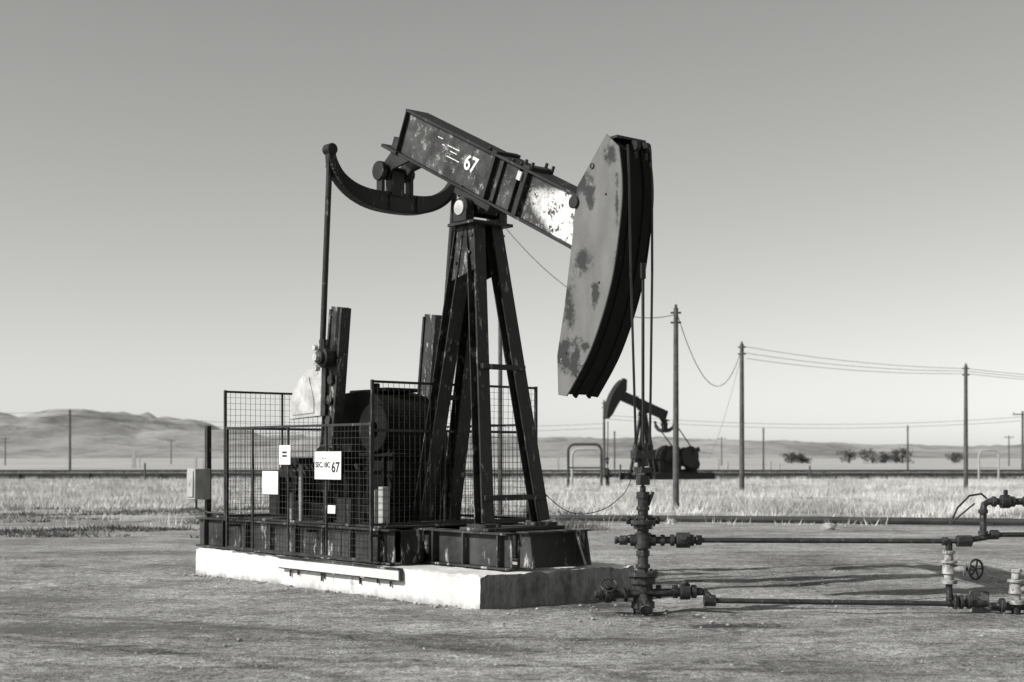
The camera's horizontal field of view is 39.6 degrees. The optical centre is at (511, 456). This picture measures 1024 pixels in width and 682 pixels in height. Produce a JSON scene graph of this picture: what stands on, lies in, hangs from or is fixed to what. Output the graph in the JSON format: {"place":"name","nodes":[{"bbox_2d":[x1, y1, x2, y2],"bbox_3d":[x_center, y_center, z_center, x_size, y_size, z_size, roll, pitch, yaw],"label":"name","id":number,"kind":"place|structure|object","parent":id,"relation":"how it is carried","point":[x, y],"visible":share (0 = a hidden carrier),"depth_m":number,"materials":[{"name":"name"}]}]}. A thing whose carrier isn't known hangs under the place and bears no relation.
{"place":"outdoors","nodes":[
{"label":"outdoors","id":0,"kind":"place"},
{"bbox_2d":[0,409,1020,457],"bbox_3d":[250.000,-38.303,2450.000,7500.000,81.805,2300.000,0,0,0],"label":"hills","id":1,"kind":"structure","parent":0,"point":[44,434],"depth_m":1828.89,"materials":[{"name":"grey soil"}]},
{"bbox_2d":[0,458,1023,681],"bbox_3d":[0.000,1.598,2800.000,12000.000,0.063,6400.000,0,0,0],"label":"ground","id":2,"kind":"structure","parent":0,"point":[167,627],"depth_m":14.23,"materials":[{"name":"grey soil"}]},
{"bbox_2d":[1,437,8,464],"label":"utility pole","id":3,"kind":"object","parent":2,"relation":"on","point":[5,438],"visible":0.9,"depth_m":259.92,"materials":[{"name":"grey wood"}]},
{"bbox_2d":[68,410,71,469],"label":"utility pole","id":4,"kind":"object","parent":2,"relation":"on","point":[69,411],"visible":0.89,"depth_m":149.90,"materials":[{"name":"grey wood"}]},
{"bbox_2d":[132,451,139,467],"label":"marker post","id":5,"kind":"object","parent":2,"relation":"on","point":[133,459],"visible":1,"depth_m":199.85,"materials":[{"name":"paint"}]},
{"bbox_2d":[144,463,161,479],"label":"fence post","id":6,"kind":"object","parent":2,"relation":"on","point":[145,473],"visible":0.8,"depth_m":89.95,"materials":[{"name":"grey wood"}]},
{"bbox_2d":[195,457,203,467],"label":"marker post","id":7,"kind":"object","parent":2,"relation":"on","point":[196,462],"visible":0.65,"depth_m":159.85,"materials":[{"name":"paint"}]},
{"bbox_2d":[0,506,611,537],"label":"weeds","id":8,"kind":"object","parent":2,"relation":"on","point":[59,533],"visible":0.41,"depth_m":33.94,"materials":[{"name":"grey plant"}]},
{"bbox_2d":[195,547,632,608],"bbox_3d":[-1.492,1.461,17.793,2.346,0.463,6.133,0,0,-41],"label":"concrete foundation","id":9,"kind":"object","parent":2,"relation":"on","point":[461,587],"visible":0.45,"depth_m":15.84,"materials":[{"name":"concrete"}]},
{"bbox_2d":[195,109,654,570],"bbox_3d":[-0.993,-1.511,17.378,2.641,5.471,7.510,0,0,-41],"label":"pumpjack","id":10,"kind":"object","parent":9,"relation":"on","point":[381,479],"visible":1,"depth_m":16.53,"materials":[{"name":"black metal"}]},
{"bbox_2d":[187,426,223,547],"bbox_3d":[-4.131,0.590,19.185,0.379,2.020,0.474,0,0,-41],"label":"electric box","id":11,"kind":"object","parent":10,"relation":"attached to","point":[198,483],"visible":0.85,"depth_m":19.21,"materials":[{"name":"paint"}]},
{"bbox_2d":[498,235,504,512],"bbox_3d":[-0.320,-2.425,38.700,0.260,8.250,0.135,0,0,0],"label":"ladder","id":12,"kind":"object","parent":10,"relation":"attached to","point":[500,469],"visible":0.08,"depth_m":38.65,"materials":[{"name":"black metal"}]},
{"bbox_2d":[547,478,631,513],"bbox_3d":[0.846,0.301,18.463,0.100,0.908,2.289,0,0,43],"label":"slack cable","id":13,"kind":"object","parent":10,"relation":"attached to","point":[596,511],"visible":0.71,"depth_m":18.70,"materials":[{"name":"metal"}]},
{"bbox_2d":[8,515,995,668],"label":"rocks","id":14,"kind":"object","parent":2,"relation":"on","point":[828,526],"visible":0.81,"depth_m":16.20,"materials":[{"name":"stone"}]},
{"bbox_2d":[0,470,1023,478],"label":"pipeline","id":15,"kind":"object","parent":2,"relation":"on","point":[863,474],"visible":0.49,"depth_m":100.93,"materials":[{"name":"grey metal"}]},
{"bbox_2d":[0,469,1023,478],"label":"scrub","id":16,"kind":"object","parent":2,"relation":"on","point":[548,477],"visible":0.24,"depth_m":104.36,"materials":[{"name":"black plant"}]},
{"bbox_2d":[557,457,566,472],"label":"marker post","id":17,"kind":"object","parent":2,"relation":"on","point":[558,463],"visible":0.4,"depth_m":129.85,"materials":[{"name":"paint"}]},
{"bbox_2d":[567,443,602,485],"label":"pipe arch","id":18,"kind":"structure","parent":2,"relation":"on","point":[601,456],"depth_m":74.95,"materials":[{"name":"grey metal"}]},
{"bbox_2d":[571,448,599,485],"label":"pipe arch","id":19,"kind":"structure","parent":2,"relation":"on","point":[584,449],"depth_m":76.94,"materials":[{"name":"paint"}]},
{"bbox_2d":[602,400,605,478],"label":"utility pole","id":20,"kind":"object","parent":2,"relation":"on","point":[604,461],"visible":0.66,"depth_m":99.91,"materials":[{"name":"grey wood"}]},
{"bbox_2d":[613,431,615,468],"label":"utility pole","id":21,"kind":"object","parent":2,"relation":"on","point":[614,432],"visible":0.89,"depth_m":179.90,"materials":[{"name":"grey wood"}]},
{"bbox_2d":[594,486,715,615],"bbox_3d":[1.458,0.975,14.450,1.243,1.350,0.515,0,0,0],"label":"wellhead","id":22,"kind":"object","parent":2,"relation":"on","point":[642,593],"visible":0.99,"depth_m":14.48,"materials":[{"name":"metal"}]},
{"bbox_2d":[603,378,714,485],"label":"pumpjack","id":23,"kind":"object","parent":2,"relation":"on","point":[661,464],"visible":0.77,"depth_m":78.44},
{"bbox_2d":[671,304,680,508],"bbox_3d":[5.013,-1.475,43.500,0.320,6.350,0.193,0,0,0],"label":"utility pole","id":24,"kind":"object","parent":2,"relation":"on","point":[675,322],"visible":0.89,"depth_m":43.43,"materials":[{"name":"grey wood"}]},
{"bbox_2d":[0,230,1023,456],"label":"power lines","id":25,"kind":"object","parent":24,"relation":"attached to","point":[701,373],"visible":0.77,"depth_m":67.70,"materials":[{"name":"metal"}]},
{"bbox_2d":[717,437,725,464],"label":"utility pole","id":26,"kind":"object","parent":2,"relation":"on","point":[721,438],"visible":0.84,"depth_m":259.90,"materials":[{"name":"grey wood"}]},
{"bbox_2d":[717,459,727,472],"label":"marker post","id":27,"kind":"object","parent":2,"relation":"on","point":[718,464],"visible":0.65,"depth_m":124.85,"materials":[{"name":"paint"}]},
{"bbox_2d":[738,341,745,491],"bbox_3d":[10.182,-1.700,63.000,0.360,6.800,0.232,0,0,0],"label":"utility pole","id":28,"kind":"object","parent":2,"relation":"on","point":[741,452],"visible":0.89,"depth_m":62.91,"materials":[{"name":"grey wood"}]},
{"bbox_2d":[461,514,1023,525],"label":"pipeline","id":29,"kind":"object","parent":2,"relation":"on","point":[882,520],"visible":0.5,"depth_m":34.09,"materials":[{"name":"grey metal"}]},
{"bbox_2d":[762,428,764,469],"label":"utility pole","id":30,"kind":"object","parent":2,"relation":"on","point":[763,429],"visible":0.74,"depth_m":169.91,"materials":[{"name":"grey wood"}]},
{"bbox_2d":[769,461,779,472],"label":"marker post","id":31,"kind":"object","parent":2,"relation":"on","point":[770,465],"visible":0.65,"depth_m":129.92,"materials":[{"name":"paint"}]},
{"bbox_2d":[809,466,825,479],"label":"fence post","id":32,"kind":"object","parent":2,"relation":"on","point":[810,473],"visible":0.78,"depth_m":94.97,"materials":[{"name":"grey wood"}]},
{"bbox_2d":[702,490,1023,614],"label":"pipe manifold","id":33,"kind":"object","parent":2,"relation":"on","point":[975,601],"visible":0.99,"depth_m":14.51,"materials":[{"name":"metal"}]},
{"bbox_2d":[779,447,963,462],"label":"distant trees","id":34,"kind":"object","parent":2,"relation":"on","point":[884,458],"visible":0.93,"depth_m":349.09,"materials":[{"name":"grey plant"}]},
{"bbox_2d":[906,425,908,469],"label":"utility pole","id":35,"kind":"object","parent":2,"relation":"on","point":[907,429],"visible":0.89,"depth_m":169.92,"materials":[{"name":"grey wood"}]},
{"bbox_2d":[962,363,969,489],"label":"utility pole","id":36,"kind":"object","parent":2,"relation":"on","point":[965,471],"visible":0.89,"depth_m":66.92,"materials":[{"name":"grey wood"}]},
{"bbox_2d":[978,449,999,480],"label":"pipe arch","id":37,"kind":"structure","parent":2,"relation":"on","point":[996,451],"depth_m":89.96,"materials":[{"name":"paint"}]},
{"bbox_2d":[1004,435,1013,465],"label":"utility pole","id":38,"kind":"object","parent":2,"relation":"on","point":[1008,437],"visible":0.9,"depth_m":239.94,"materials":[{"name":"grey wood"}]},
{"bbox_2d":[1013,411,1023,469],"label":"utility pole","id":39,"kind":"object","parent":2,"relation":"on","point":[1022,443],"visible":0.89,"depth_m":149.89,"materials":[{"name":"grey wood"}]},
{"bbox_2d":[0,475,1023,525],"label":"dry grass","id":40,"kind":"structure","parent":0,"point":[37,496],"depth_m":52.73,"materials":[{"name":"grey plant"}]},
{"bbox_2d":[0,0,1023,445],"label":"sky","id":41,"kind":"structure","parent":0,"point":[839,180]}
]}

